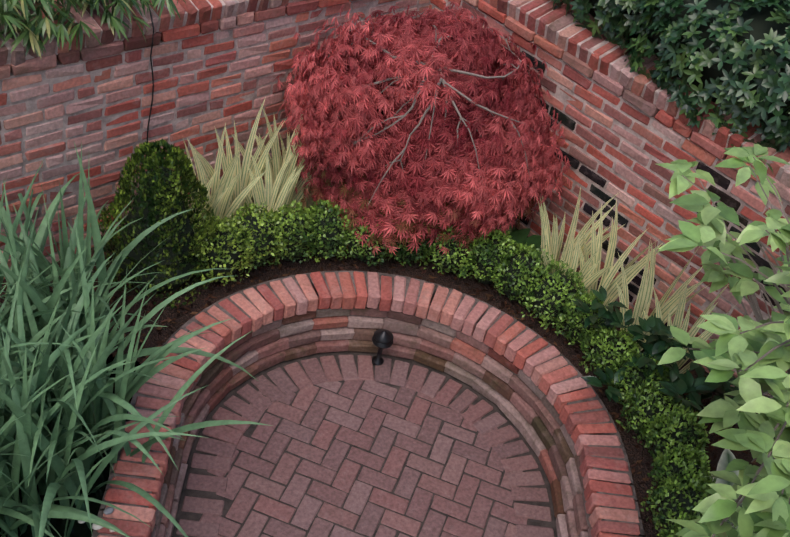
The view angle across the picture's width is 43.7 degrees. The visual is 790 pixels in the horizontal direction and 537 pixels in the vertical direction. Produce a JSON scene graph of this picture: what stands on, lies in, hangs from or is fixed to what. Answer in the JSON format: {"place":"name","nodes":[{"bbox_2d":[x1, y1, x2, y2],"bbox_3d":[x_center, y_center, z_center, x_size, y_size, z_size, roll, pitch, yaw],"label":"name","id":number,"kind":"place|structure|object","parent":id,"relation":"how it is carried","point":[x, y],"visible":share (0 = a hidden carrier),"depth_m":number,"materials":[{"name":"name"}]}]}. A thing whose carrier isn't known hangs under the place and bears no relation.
{"place":"outdoors","nodes":[
{"label":"outdoors","id":0,"kind":"place"},
{"bbox_2d":[0,354,140,536],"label":"soil","id":1,"kind":"structure","parent":0,"point":[77,530],"depth_m":4.37,"materials":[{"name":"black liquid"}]},
{"bbox_2d":[0,140,272,536],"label":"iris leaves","id":2,"kind":"object","parent":1,"relation":"on","point":[52,358],"visible":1,"depth_m":4.23,"materials":[{"name":"green plant"}]},
{"bbox_2d":[0,0,186,59],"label":"bamboo plant","id":3,"kind":"object","parent":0,"point":[32,31],"visible":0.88,"depth_m":4.48,"materials":[{"name":"green plant"}]},
{"bbox_2d":[0,176,763,536],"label":"bed soil","id":4,"kind":"structure","parent":0,"point":[562,348],"depth_m":5.41,"materials":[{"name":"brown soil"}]},
{"bbox_2d":[92,138,221,308],"bbox_3d":[-1.237,-0.282,5.171,0.713,0.881,0.738,-24,52,-37],"label":"conical shrub","id":5,"kind":"object","parent":4,"relation":"on","point":[183,174],"depth_m":5.05,"materials":[{"name":"green plant"}]},
{"bbox_2d":[0,0,429,278],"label":"garden wall","id":6,"kind":"structure","parent":4,"relation":"on","point":[117,84],"depth_m":5.20,"materials":[{"name":"brick"}]},
{"bbox_2d":[147,7,153,141],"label":"cable","id":7,"kind":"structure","parent":6,"relation":"attached to","point":[152,74],"depth_m":5.06,"materials":[{"name":"black"}]},
{"bbox_2d":[0,0,430,268],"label":"garden wall mortar","id":8,"kind":"object","parent":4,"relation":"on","point":[31,107],"visible":0.15,"depth_m":5.20,"materials":[{"name":"grey concrete"}]},
{"bbox_2d":[0,0,353,78],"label":"coping","id":9,"kind":"object","parent":8,"relation":"on","point":[20,64],"visible":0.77,"depth_m":4.86,"materials":[{"name":"brick"}]},
{"bbox_2d":[0,0,302,64],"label":"coping mortar","id":10,"kind":"object","parent":9,"relation":"attached to","point":[28,56],"depth_m":4.87,"materials":[{"name":"grey concrete"}]},
{"bbox_2d":[275,1,570,256],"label":"maple tree","id":11,"kind":"object","parent":4,"relation":"on","point":[432,196],"depth_m":5.39,"materials":[{"name":"red plant"}]},
{"bbox_2d":[365,84,488,188],"bbox_3d":[0.170,-0.821,5.834,0.900,0.720,0.840,-24,52,-37],"label":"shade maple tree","id":12,"kind":"object","parent":11,"relation":"on","point":[409,101],"depth_m":5.56,"materials":[{"name":"red plant"}]},
{"bbox_2d":[188,198,730,536],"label":"box hedge","id":13,"kind":"object","parent":4,"relation":"on","point":[696,455],"depth_m":5.41,"materials":[{"name":"green plant"}]},
{"bbox_2d":[181,97,740,373],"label":"variegated grasses","id":14,"kind":"object","parent":4,"relation":"on","point":[235,187],"visible":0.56,"depth_m":5.61,"materials":[{"name":"beige plant"}]},
{"bbox_2d":[459,224,540,276],"bbox_3d":[0.592,-0.143,6.047,0.762,0.213,0.495,-6,43,-21],"label":"low green plant","id":15,"kind":"object","parent":4,"relation":"on","point":[520,235],"visible":0.08,"depth_m":6.11,"materials":[{"name":"green plant"}]},
{"bbox_2d":[429,0,789,394],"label":"garden wall","id":16,"kind":"structure","parent":4,"relation":"on","point":[701,154],"depth_m":5.58,"materials":[{"name":"brick"}]},
{"bbox_2d":[430,0,789,395],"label":"garden wall mortar","id":17,"kind":"object","parent":16,"relation":"attached to","point":[561,96],"visible":0.06,"depth_m":5.57,"materials":[{"name":"grey concrete"}]},
{"bbox_2d":[464,0,789,201],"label":"coping","id":18,"kind":"object","parent":17,"relation":"on","point":[496,10],"visible":0.52,"depth_m":5.41,"materials":[{"name":"brick"}]},
{"bbox_2d":[489,0,789,180],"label":"coping mortar","id":19,"kind":"object","parent":18,"relation":"on","point":[656,94],"visible":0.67,"depth_m":5.46,"materials":[{"name":"grey concrete"}]},
{"bbox_2d":[571,285,742,423],"bbox_3d":[1.427,0.522,5.167,0.807,0.287,1.069,-76,89,-51],"label":"glossy shrub","id":20,"kind":"object","parent":4,"relation":"on","point":[657,344],"visible":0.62,"depth_m":5.18,"materials":[{"name":"green plant"}]},
{"bbox_2d":[699,449,742,528],"bbox_3d":[1.835,1.223,4.743,1.138,0.253,0.649,18,39,6],"label":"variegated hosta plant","id":21,"kind":"object","parent":4,"relation":"on","point":[727,457],"visible":0.08,"depth_m":4.89,"materials":[{"name":"grey plant"}]},
{"bbox_2d":[551,0,789,151],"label":"evergreen shrub","id":22,"kind":"object","parent":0,"point":[775,134],"depth_m":4.94,"materials":[{"name":"green plant"}]},
{"bbox_2d":[656,144,789,536],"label":"dogwood shrub","id":23,"kind":"object","parent":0,"point":[763,510],"depth_m":3.46,"materials":[{"name":"green plant"}]},
{"label":"ground surface","id":24,"kind":"structure","parent":0,"visible":0},
{"bbox_2d":[172,351,557,536],"bbox_3d":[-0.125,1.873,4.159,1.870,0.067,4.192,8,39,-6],"label":"paving bricks","id":25,"kind":"object","parent":24,"relation":"on","point":[211,522],"visible":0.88,"depth_m":5.16,"materials":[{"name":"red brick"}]},
{"bbox_2d":[91,271,644,536],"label":"pool wall mortar","id":26,"kind":"object","parent":25,"relation":"on","point":[95,533],"visible":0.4,"depth_m":5.19,"materials":[{"name":"grey concrete"}]},
{"bbox_2d":[78,507,114,531],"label":"pebbles","id":27,"kind":"object","parent":26,"relation":"on","point":[108,510],"visible":0.6,"depth_m":4.12,"materials":[{"name":"stone"}]},
{"bbox_2d":[151,306,591,536],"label":"pool wall courses","id":28,"kind":"object","parent":25,"relation":"on","point":[530,415],"visible":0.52,"depth_m":5.48,"materials":[{"name":"red brick"}]},
{"bbox_2d":[97,271,639,536],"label":"retaining wall coping","id":29,"kind":"object","parent":28,"relation":"on","point":[578,427],"visible":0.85,"depth_m":5.21,"materials":[{"name":"red brick"}]},
{"bbox_2d":[372,329,392,365],"bbox_3d":[-0.080,0.448,5.637,0.124,0.247,0.124,-24,52,-37],"label":"garden lamp","id":30,"kind":"object","parent":25,"relation":"on","point":[382,339],"visible":1,"depth_m":5.57,"materials":[{"name":"black metal"}]}
]}

